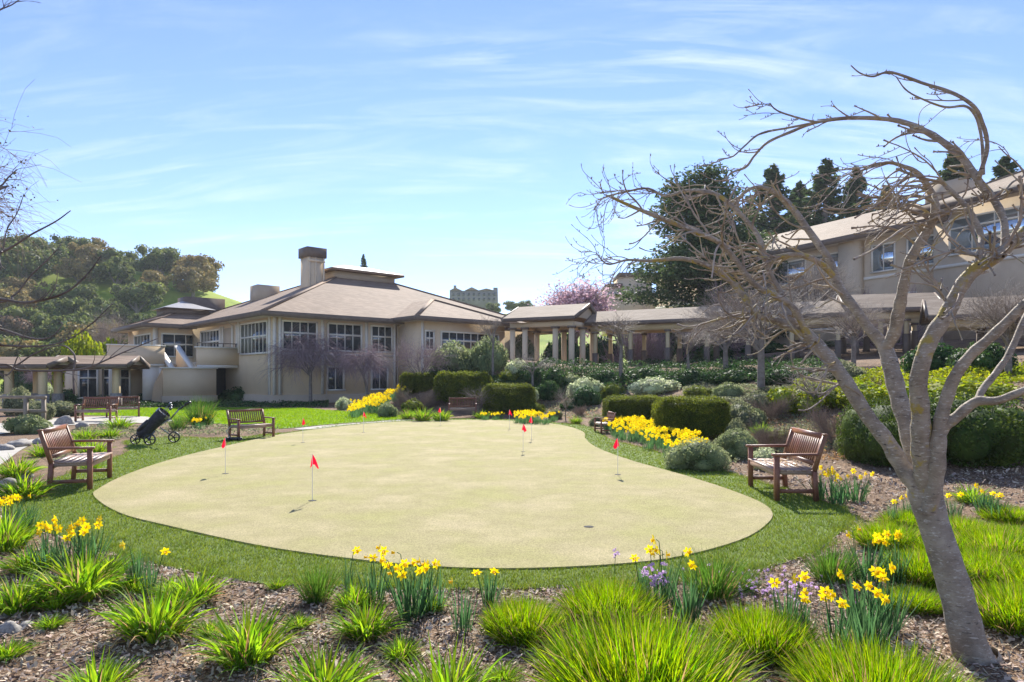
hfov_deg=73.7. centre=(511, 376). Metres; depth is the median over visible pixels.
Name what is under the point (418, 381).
clipped hedge
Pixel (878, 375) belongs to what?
ground cover
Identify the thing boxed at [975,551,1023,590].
border grass clump
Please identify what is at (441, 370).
shrub
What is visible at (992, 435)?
juniper
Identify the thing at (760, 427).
daylily clump
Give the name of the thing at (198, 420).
daffodil clump
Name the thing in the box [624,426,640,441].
daffodil clump
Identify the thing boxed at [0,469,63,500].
daylily clump
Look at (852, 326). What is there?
bare tree
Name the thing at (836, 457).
leaf litter
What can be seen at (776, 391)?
shrub
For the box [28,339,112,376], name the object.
tree
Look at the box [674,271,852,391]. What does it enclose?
bare tree
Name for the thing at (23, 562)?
daylily clump
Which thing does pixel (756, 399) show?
shrub
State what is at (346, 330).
window
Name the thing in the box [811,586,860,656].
daffodil clump
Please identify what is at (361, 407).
daffodil clump
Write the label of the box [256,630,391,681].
daylily clump
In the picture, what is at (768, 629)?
border grass clump
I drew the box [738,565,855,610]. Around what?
lilac flowers
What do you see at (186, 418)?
daylily clump
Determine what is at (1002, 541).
border grass clump
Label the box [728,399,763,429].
shrub
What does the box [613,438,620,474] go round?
putting flag
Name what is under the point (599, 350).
shrub
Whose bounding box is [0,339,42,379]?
tree
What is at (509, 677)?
daylily clump
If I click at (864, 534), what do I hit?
border grass clump
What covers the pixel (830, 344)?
shrub
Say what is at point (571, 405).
shrub
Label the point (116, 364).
covered walkway
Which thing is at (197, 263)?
oak tree
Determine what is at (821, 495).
daffodil clump
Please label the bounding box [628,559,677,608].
lilac flower clump
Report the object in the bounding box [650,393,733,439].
clipped hedge
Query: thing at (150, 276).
oak tree
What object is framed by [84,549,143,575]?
daylily clump
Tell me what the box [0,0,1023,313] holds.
sky
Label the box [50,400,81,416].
shrub
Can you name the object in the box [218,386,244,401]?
shrub
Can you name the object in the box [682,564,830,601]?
lilac flowers
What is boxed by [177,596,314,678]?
daylily clump
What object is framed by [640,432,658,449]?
daffodil clump
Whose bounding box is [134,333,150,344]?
window
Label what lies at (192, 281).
oak tree
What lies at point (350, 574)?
daffodil clump
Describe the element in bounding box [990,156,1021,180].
conifer
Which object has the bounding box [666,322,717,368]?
bare tree
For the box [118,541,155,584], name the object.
daffodil clump
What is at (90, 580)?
daylily clump
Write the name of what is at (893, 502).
daffodil clump
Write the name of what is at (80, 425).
stone
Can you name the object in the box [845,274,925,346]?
twiggy shrub
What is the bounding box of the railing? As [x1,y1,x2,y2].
[0,395,46,419]
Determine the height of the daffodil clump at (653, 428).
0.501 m
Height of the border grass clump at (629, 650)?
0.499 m
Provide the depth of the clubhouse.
45.13 m
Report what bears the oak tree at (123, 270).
on the ground at (868, 360)
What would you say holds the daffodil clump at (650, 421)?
on the ground at (868, 360)
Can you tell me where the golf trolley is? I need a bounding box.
[130,401,191,444]
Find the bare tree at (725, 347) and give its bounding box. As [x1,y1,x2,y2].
[673,307,775,366]
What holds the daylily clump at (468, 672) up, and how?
on the ground at (868, 360)
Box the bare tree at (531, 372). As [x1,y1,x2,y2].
[511,348,556,386]
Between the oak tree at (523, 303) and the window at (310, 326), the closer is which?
the window at (310, 326)
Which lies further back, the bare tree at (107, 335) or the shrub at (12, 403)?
the bare tree at (107, 335)
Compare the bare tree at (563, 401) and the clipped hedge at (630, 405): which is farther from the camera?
the bare tree at (563, 401)
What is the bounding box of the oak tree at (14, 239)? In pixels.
[0,232,36,255]
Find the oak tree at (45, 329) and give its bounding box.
[30,312,93,344]
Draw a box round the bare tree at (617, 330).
[582,309,642,381]
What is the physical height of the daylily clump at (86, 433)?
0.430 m
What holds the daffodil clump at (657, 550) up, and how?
on the ground at (868, 360)
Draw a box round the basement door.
[216,368,225,398]
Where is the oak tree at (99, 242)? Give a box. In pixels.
[61,237,108,258]
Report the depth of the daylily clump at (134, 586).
5.18 m
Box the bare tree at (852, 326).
[807,296,912,365]
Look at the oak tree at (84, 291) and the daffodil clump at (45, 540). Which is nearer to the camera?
the daffodil clump at (45, 540)
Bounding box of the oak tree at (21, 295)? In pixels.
[0,286,41,314]
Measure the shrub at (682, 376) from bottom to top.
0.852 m
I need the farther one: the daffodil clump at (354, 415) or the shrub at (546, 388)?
the shrub at (546, 388)
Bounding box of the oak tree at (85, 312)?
[67,310,116,326]
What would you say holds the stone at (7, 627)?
on the ground at (868, 360)
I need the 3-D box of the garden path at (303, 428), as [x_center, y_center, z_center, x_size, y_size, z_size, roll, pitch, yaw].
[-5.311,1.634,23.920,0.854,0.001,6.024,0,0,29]
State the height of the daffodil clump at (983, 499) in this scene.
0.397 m
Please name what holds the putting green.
on the turf collar
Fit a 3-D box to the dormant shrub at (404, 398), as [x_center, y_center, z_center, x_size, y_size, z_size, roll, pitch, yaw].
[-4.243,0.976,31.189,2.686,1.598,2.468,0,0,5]
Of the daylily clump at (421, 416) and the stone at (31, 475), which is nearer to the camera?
the stone at (31, 475)
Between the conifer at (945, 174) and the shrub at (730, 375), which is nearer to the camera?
the shrub at (730, 375)
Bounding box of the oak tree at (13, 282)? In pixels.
[0,276,49,299]
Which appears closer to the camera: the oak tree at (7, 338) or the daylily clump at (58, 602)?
the daylily clump at (58, 602)
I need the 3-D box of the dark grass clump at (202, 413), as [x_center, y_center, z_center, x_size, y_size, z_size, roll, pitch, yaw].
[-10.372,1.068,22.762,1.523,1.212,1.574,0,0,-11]
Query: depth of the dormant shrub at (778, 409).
18.23 m
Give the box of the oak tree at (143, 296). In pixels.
[107,280,167,313]
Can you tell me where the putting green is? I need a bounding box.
[93,420,772,569]
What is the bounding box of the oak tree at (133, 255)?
[118,250,140,266]
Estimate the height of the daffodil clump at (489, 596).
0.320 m
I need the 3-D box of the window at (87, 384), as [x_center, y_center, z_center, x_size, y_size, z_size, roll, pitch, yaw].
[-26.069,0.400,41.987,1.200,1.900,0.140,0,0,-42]
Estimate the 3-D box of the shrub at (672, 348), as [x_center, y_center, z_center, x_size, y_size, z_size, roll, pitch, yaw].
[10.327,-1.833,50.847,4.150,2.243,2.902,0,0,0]
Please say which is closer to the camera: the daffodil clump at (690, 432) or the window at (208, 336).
the daffodil clump at (690, 432)
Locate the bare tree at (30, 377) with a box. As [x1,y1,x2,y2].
[19,369,52,384]
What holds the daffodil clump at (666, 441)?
on the turf collar
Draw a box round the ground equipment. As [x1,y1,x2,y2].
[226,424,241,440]
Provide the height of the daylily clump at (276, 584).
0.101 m
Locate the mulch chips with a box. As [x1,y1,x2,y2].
[0,358,1023,681]
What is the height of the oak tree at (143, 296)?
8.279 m
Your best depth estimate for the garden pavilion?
44.12 m
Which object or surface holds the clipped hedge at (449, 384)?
on the ground at (868, 360)
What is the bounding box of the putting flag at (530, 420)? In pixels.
[529,416,531,439]
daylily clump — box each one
[0,453,47,478]
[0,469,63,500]
[0,499,49,552]
[0,541,61,576]
[0,566,65,616]
[0,634,45,664]
[5,536,158,602]
[18,578,87,612]
[20,442,45,456]
[25,611,74,632]
[46,644,150,681]
[71,427,102,439]
[72,436,93,446]
[75,436,115,452]
[77,463,104,468]
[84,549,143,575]
[86,574,217,656]
[95,426,126,438]
[99,412,137,428]
[104,570,159,597]
[141,570,193,601]
[148,561,242,608]
[175,413,190,423]
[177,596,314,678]
[183,617,230,638]
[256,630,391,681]
[262,575,295,589]
[278,611,317,630]
[315,592,411,649]
[321,578,383,615]
[374,630,427,665]
[376,577,395,590]
[387,631,514,681]
[398,409,415,419]
[407,407,433,420]
[416,593,448,614]
[429,409,452,420]
[471,409,493,418]
[481,656,529,681]
[567,416,582,423]
[749,421,776,435]
[947,482,1005,504]
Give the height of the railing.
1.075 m
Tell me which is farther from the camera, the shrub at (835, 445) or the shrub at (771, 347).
the shrub at (771, 347)
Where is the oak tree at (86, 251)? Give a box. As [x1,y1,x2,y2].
[67,242,114,267]
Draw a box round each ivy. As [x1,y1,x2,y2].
[477,370,626,398]
[509,354,840,392]
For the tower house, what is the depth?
84.00 m
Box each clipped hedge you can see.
[399,372,434,393]
[432,370,492,403]
[480,382,536,413]
[600,393,659,424]
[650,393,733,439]
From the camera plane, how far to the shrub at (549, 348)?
52.49 m
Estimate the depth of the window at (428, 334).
45.20 m
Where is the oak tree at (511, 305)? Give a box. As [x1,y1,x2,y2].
[503,300,518,310]
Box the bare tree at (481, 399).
[459,386,494,413]
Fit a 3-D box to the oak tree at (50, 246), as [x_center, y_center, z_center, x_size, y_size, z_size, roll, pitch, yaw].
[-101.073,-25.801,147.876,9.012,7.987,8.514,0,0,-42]
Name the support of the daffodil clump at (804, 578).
on the ground at (868, 360)
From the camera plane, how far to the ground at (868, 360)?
5.01 m
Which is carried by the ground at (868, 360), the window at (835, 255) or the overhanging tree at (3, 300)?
the overhanging tree at (3, 300)
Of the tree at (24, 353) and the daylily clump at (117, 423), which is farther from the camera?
the tree at (24, 353)
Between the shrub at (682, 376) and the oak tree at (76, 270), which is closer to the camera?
the shrub at (682, 376)
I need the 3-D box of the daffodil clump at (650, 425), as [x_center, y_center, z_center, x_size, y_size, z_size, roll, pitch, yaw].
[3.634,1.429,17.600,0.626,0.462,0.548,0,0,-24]
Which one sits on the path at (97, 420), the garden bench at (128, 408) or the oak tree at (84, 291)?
the garden bench at (128, 408)
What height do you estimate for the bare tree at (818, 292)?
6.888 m
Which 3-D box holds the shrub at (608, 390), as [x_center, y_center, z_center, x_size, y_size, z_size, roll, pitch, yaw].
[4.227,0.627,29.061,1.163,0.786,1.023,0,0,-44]
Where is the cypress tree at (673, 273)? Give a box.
[606,163,789,361]
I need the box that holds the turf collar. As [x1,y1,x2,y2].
[13,419,851,588]
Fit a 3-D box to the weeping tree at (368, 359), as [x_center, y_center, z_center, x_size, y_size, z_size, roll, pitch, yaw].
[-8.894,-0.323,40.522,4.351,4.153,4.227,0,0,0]
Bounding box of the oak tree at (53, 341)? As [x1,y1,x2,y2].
[50,339,63,344]
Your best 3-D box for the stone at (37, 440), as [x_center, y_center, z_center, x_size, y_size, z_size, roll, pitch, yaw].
[-11.743,1.610,16.926,0.238,0.202,0.298,0,0,1]
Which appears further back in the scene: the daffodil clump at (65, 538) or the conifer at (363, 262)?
the conifer at (363, 262)
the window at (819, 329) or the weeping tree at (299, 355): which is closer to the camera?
the weeping tree at (299, 355)
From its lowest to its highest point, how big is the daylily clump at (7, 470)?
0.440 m
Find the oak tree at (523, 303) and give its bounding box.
[517,300,535,306]
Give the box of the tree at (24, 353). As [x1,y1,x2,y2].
[0,347,60,391]
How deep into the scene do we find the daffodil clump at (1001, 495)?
7.74 m
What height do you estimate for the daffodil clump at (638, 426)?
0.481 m
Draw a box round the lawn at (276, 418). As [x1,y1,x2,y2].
[86,408,399,428]
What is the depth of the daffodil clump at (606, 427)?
20.32 m
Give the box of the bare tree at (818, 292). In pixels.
[761,250,871,349]
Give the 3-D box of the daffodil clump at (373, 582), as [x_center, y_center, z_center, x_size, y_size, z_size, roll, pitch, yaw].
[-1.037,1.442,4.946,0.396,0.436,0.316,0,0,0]
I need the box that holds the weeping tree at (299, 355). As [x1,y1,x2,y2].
[255,324,361,401]
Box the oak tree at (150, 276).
[135,270,173,295]
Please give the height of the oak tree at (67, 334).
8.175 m
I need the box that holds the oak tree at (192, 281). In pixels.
[169,265,219,296]
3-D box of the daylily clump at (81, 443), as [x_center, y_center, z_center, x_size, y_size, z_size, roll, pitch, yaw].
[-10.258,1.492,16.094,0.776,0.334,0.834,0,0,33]
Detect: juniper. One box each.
[836,395,902,466]
[908,390,1023,468]
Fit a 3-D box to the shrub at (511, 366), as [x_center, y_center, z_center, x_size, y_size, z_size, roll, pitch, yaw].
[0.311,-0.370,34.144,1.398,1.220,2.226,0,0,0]
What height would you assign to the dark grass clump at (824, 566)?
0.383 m
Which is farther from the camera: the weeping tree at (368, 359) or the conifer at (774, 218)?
the conifer at (774, 218)
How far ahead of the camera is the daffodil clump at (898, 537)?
5.39 m
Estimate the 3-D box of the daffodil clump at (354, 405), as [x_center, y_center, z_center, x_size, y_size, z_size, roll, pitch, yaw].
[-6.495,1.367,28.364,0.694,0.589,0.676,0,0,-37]
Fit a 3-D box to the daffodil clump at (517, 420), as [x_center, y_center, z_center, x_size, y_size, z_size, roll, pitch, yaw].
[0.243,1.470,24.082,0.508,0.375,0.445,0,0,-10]
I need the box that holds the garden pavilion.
[501,303,596,364]
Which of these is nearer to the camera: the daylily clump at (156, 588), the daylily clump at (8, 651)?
the daylily clump at (8, 651)
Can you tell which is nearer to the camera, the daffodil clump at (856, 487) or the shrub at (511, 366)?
the daffodil clump at (856, 487)
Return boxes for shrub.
[0,372,32,393]
[1,386,35,415]
[1,413,53,434]
[28,400,56,419]
[48,384,52,398]
[50,388,81,401]
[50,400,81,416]
[51,329,104,386]
[85,394,108,402]
[99,337,117,355]
[135,393,150,401]
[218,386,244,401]
[335,397,352,409]
[377,402,398,416]
[390,384,441,408]
[401,398,424,413]
[426,366,455,377]
[429,340,472,371]
[468,333,508,373]
[494,369,519,383]
[504,358,527,373]
[509,334,534,360]
[516,363,542,383]
[524,401,545,412]
[537,379,560,400]
[540,366,567,386]
[541,333,579,364]
[548,409,562,418]
[559,398,581,409]
[563,372,581,384]
[566,376,605,398]
[571,386,601,406]
[572,402,586,415]
[585,335,625,364]
[587,367,625,382]
[588,414,602,425]
[598,384,625,398]
[599,307,673,365]
[623,339,674,362]
[623,366,665,381]
[627,376,681,394]
[642,303,704,363]
[664,436,731,471]
[667,368,714,385]
[673,340,734,360]
[683,384,712,398]
[702,275,766,356]
[707,367,756,384]
[711,381,743,397]
[713,427,757,460]
[725,417,750,435]
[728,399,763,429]
[735,341,788,353]
[740,386,798,419]
[741,390,773,411]
[741,416,797,452]
[753,407,766,423]
[753,447,773,468]
[755,366,807,385]
[767,381,845,414]
[770,430,788,440]
[794,369,816,377]
[796,394,875,441]
[806,340,849,346]
[815,359,866,379]
[830,380,889,408]
[833,437,842,451]
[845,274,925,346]
[878,377,1023,402]
[899,342,962,372]
[945,341,1018,373]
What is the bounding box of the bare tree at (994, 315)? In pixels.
[931,277,1023,376]
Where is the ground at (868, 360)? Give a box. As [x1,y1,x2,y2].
[0,262,1023,681]
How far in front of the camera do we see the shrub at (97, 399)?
39.30 m
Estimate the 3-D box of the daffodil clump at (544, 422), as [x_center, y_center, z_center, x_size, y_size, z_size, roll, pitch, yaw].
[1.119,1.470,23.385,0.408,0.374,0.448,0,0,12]
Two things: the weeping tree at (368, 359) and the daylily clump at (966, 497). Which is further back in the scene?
the weeping tree at (368, 359)
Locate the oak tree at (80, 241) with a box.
[49,233,92,262]
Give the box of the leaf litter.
[512,400,874,460]
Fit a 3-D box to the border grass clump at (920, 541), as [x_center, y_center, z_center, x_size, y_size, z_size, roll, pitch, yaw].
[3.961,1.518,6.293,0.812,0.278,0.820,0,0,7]
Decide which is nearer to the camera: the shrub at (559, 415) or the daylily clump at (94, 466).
the daylily clump at (94, 466)
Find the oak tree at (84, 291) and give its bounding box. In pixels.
[47,281,99,307]
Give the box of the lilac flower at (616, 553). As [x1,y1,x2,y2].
[612,547,619,574]
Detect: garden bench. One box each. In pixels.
[37,424,113,491]
[74,397,118,420]
[106,396,139,416]
[226,408,275,436]
[448,397,476,417]
[593,411,615,433]
[746,427,827,501]
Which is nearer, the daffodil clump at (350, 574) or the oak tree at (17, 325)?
the daffodil clump at (350, 574)
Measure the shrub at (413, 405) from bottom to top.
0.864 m
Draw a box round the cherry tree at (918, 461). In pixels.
[552,65,1023,665]
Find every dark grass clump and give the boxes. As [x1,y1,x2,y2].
[168,414,192,430]
[179,394,224,425]
[282,556,347,604]
[659,543,768,602]
[719,561,769,590]
[788,537,876,584]
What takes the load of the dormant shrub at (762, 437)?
on the ground at (868, 360)
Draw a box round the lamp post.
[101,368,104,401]
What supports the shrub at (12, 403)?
on the ground at (868, 360)
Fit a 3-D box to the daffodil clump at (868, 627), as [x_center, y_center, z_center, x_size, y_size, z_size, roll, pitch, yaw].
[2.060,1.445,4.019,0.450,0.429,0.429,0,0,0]
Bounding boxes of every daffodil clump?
[0,493,42,530]
[0,494,40,532]
[22,515,80,572]
[42,520,101,572]
[62,515,116,566]
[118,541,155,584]
[135,547,170,595]
[191,417,206,428]
[341,546,361,591]
[342,544,393,605]
[346,406,360,417]
[348,403,364,415]
[349,398,365,410]
[355,404,365,414]
[356,401,370,412]
[363,396,377,407]
[365,399,382,412]
[376,396,391,406]
[377,551,439,622]
[387,388,403,401]
[409,557,451,615]
[439,577,480,633]
[472,567,506,608]
[480,412,488,419]
[491,412,499,419]
[513,410,527,421]
[514,413,522,422]
[518,414,528,423]
[524,411,537,422]
[528,411,541,423]
[539,414,549,424]
[547,411,559,421]
[599,417,618,431]
[607,420,624,435]
[609,423,627,437]
[612,427,629,440]
[615,417,625,429]
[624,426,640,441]
[626,415,644,428]
[626,422,647,439]
[628,416,646,436]
[629,421,648,435]
[630,554,650,594]
[634,535,691,602]
[636,427,649,443]
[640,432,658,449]
[642,418,653,436]
[642,423,655,438]
[644,425,667,445]
[655,431,675,451]
[658,426,676,443]
[660,559,711,622]
[662,438,679,454]
[669,440,692,448]
[671,427,694,444]
[672,432,697,440]
[676,429,701,444]
[685,436,707,442]
[768,571,809,623]
[780,587,818,634]
[798,465,849,500]
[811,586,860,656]
[812,471,858,505]
[820,586,912,654]
[825,565,902,631]
[834,468,873,502]
[840,528,900,585]
[849,562,924,635]
[873,529,919,585]
[884,496,902,521]
[899,494,912,513]
[945,491,964,519]
[968,483,1001,516]
[979,492,1013,517]
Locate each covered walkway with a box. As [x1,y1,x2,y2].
[0,355,149,408]
[584,300,849,365]
[836,292,941,356]
[919,295,1023,346]
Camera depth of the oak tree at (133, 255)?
174.09 m
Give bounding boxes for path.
[0,416,169,433]
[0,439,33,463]
[296,419,414,429]
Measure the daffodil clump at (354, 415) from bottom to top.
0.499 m
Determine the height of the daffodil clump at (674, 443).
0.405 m
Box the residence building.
[646,171,1023,363]
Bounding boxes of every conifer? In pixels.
[360,254,367,267]
[736,195,761,228]
[746,163,809,235]
[782,179,808,223]
[786,158,855,230]
[837,166,876,216]
[873,187,896,210]
[936,153,977,180]
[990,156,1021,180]
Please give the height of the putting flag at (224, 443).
0.660 m
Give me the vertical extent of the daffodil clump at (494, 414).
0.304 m
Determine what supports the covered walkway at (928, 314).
on the ground at (868, 360)
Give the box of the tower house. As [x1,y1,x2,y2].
[601,272,655,336]
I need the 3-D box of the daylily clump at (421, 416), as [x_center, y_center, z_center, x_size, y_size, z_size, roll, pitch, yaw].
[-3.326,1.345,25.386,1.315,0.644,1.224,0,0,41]
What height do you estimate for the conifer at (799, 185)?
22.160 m
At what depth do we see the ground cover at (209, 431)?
20.21 m
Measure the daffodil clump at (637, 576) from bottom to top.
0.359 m
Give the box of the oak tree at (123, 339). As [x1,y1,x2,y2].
[114,324,127,343]
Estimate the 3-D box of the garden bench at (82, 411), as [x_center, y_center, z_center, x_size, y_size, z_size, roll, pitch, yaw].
[-15.404,1.202,25.336,1.275,0.900,0.712,0,0,-6]
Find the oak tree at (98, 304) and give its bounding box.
[74,297,129,324]
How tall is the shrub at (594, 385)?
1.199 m
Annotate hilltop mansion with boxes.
[450,285,497,308]
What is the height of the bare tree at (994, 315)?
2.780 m
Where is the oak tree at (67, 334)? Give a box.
[55,322,111,340]
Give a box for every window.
[77,369,98,398]
[104,369,130,395]
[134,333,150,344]
[161,333,192,357]
[200,329,218,346]
[239,320,267,354]
[282,320,317,350]
[325,366,345,390]
[327,322,362,352]
[370,325,393,352]
[370,366,389,389]
[424,330,434,350]
[440,331,498,351]
[758,258,806,288]
[812,252,837,279]
[813,328,833,330]
[870,241,896,273]
[906,234,932,267]
[947,205,1023,256]
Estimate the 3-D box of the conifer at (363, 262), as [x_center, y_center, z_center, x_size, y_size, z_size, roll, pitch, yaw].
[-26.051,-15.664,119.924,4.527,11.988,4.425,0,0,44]
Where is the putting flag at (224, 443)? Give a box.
[222,437,228,473]
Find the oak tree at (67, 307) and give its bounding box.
[40,296,87,321]
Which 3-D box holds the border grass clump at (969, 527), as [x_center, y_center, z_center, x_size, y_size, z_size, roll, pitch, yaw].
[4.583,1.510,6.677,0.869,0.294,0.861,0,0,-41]
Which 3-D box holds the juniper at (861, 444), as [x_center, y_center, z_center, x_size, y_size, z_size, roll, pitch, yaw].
[6.796,0.992,12.457,1.286,1.323,2.369,0,0,0]
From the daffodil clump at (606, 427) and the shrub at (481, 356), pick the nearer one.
the daffodil clump at (606, 427)
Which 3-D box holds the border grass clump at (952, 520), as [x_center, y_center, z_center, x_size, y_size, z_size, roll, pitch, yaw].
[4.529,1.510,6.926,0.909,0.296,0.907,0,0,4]
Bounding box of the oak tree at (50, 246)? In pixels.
[24,237,68,265]
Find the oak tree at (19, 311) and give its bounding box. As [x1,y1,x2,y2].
[0,305,56,342]
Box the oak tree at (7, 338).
[0,334,21,347]
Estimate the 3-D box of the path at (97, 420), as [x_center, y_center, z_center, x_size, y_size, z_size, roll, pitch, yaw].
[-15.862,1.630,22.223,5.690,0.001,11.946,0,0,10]
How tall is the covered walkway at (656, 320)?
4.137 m
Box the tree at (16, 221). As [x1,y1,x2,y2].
[0,79,79,293]
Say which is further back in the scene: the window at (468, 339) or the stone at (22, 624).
the window at (468, 339)
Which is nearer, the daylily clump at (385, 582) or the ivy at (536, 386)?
the daylily clump at (385, 582)
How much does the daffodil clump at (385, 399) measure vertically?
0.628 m
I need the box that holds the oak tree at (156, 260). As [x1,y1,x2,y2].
[131,244,179,273]
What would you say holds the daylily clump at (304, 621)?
on the ground at (868, 360)
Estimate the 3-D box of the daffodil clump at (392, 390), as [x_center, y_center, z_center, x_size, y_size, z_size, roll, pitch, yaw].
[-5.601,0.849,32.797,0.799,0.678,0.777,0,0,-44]
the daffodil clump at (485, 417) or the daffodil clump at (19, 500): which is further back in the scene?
the daffodil clump at (485, 417)
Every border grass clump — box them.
[470,587,571,649]
[514,593,773,681]
[549,571,671,629]
[697,596,833,667]
[765,627,987,681]
[843,517,921,554]
[873,506,919,530]
[873,582,942,616]
[874,542,985,589]
[902,528,990,555]
[913,513,996,533]
[950,516,1023,538]
[954,522,1023,557]
[958,542,1023,587]
[970,503,1023,524]
[971,572,1023,637]
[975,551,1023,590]
[984,519,1023,541]
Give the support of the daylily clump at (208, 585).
on the ground at (868, 360)
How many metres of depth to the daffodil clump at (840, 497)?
8.80 m
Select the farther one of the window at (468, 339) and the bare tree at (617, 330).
the window at (468, 339)
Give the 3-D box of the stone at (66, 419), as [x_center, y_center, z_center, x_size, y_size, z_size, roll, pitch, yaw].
[-15.464,1.545,23.578,0.622,0.422,0.496,0,0,-30]
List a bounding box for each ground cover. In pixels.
[0,386,82,406]
[53,421,279,460]
[69,398,328,407]
[477,398,599,416]
[682,381,789,404]
[734,410,835,462]
[793,361,1023,387]
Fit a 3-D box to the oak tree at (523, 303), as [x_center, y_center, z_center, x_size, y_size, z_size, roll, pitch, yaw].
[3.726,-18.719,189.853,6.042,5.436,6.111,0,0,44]
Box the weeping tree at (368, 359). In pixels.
[329,337,394,396]
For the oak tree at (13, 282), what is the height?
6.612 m
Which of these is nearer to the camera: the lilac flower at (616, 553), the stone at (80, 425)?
the lilac flower at (616, 553)
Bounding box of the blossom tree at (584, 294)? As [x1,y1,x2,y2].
[527,267,624,343]
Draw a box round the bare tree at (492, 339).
[471,316,503,375]
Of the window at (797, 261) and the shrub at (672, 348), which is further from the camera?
the window at (797, 261)
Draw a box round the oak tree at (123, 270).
[87,254,135,286]
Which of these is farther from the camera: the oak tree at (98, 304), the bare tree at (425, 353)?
the oak tree at (98, 304)
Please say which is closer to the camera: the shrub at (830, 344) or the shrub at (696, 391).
the shrub at (696, 391)
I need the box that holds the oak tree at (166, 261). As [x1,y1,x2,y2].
[141,246,183,275]
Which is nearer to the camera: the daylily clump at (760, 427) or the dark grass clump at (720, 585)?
the dark grass clump at (720, 585)
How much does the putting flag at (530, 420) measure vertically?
0.660 m
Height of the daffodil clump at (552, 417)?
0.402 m
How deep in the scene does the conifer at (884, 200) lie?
79.72 m
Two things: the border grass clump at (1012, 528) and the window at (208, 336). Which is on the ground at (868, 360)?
the border grass clump at (1012, 528)
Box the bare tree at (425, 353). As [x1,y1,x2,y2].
[375,332,457,385]
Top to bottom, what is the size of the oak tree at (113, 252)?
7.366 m
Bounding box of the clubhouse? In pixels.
[63,246,560,403]
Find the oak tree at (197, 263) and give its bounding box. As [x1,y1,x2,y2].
[171,253,219,281]
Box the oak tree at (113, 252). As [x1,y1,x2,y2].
[93,248,132,264]
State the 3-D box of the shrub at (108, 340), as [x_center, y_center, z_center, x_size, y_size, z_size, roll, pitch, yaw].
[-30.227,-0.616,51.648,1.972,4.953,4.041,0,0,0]
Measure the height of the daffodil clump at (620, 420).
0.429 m
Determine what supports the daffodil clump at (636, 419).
on the ground at (868, 360)
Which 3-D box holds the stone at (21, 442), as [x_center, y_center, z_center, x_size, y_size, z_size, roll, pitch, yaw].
[-11.643,1.592,16.093,0.408,0.255,0.547,0,0,4]
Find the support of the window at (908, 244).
in the residence building
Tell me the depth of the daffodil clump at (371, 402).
30.30 m
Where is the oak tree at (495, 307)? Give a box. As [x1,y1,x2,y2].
[485,302,501,312]
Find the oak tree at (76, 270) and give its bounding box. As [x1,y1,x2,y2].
[51,257,95,284]
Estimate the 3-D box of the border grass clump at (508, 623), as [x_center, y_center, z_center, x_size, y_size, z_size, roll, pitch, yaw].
[0.062,1.514,4.362,0.714,0.287,0.707,0,0,30]
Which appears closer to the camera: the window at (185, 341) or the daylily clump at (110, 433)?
the daylily clump at (110, 433)
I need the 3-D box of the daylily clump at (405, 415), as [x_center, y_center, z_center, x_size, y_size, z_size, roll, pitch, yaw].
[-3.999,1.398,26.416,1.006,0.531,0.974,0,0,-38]
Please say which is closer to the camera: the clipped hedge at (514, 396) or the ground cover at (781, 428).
the ground cover at (781, 428)
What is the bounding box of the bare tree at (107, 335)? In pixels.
[82,306,141,350]
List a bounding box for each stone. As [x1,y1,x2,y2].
[0,444,14,449]
[0,478,16,486]
[0,620,23,635]
[6,439,31,446]
[18,470,34,477]
[19,621,33,628]
[30,629,45,633]
[32,438,41,443]
[54,415,74,424]
[75,421,89,428]
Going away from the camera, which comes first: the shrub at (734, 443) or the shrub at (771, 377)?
the shrub at (734, 443)
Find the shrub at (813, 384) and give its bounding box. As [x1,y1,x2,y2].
[764,365,840,410]
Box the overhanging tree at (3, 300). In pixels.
[0,0,157,393]
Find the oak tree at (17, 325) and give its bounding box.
[0,314,33,338]
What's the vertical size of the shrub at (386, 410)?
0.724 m
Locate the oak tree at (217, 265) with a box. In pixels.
[173,255,224,285]
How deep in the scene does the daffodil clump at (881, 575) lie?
4.40 m
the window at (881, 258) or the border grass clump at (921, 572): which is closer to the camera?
the border grass clump at (921, 572)
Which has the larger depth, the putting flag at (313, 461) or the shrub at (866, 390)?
the shrub at (866, 390)
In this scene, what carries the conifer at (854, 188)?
on the ground at (868, 360)
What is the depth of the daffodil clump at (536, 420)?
23.64 m
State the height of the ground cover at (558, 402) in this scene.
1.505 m
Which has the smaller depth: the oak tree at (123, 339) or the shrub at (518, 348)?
the shrub at (518, 348)
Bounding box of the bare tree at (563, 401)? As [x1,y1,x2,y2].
[551,385,574,419]
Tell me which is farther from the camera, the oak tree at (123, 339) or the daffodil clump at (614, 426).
the oak tree at (123, 339)
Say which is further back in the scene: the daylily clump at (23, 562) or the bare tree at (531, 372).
the bare tree at (531, 372)
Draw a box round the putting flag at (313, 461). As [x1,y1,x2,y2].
[308,454,318,500]
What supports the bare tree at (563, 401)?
on the ground at (868, 360)
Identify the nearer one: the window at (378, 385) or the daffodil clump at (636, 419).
the daffodil clump at (636, 419)
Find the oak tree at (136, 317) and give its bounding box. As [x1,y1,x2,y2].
[122,311,156,324]
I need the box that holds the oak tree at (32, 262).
[0,241,57,281]
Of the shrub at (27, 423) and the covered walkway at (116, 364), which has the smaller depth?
the shrub at (27, 423)

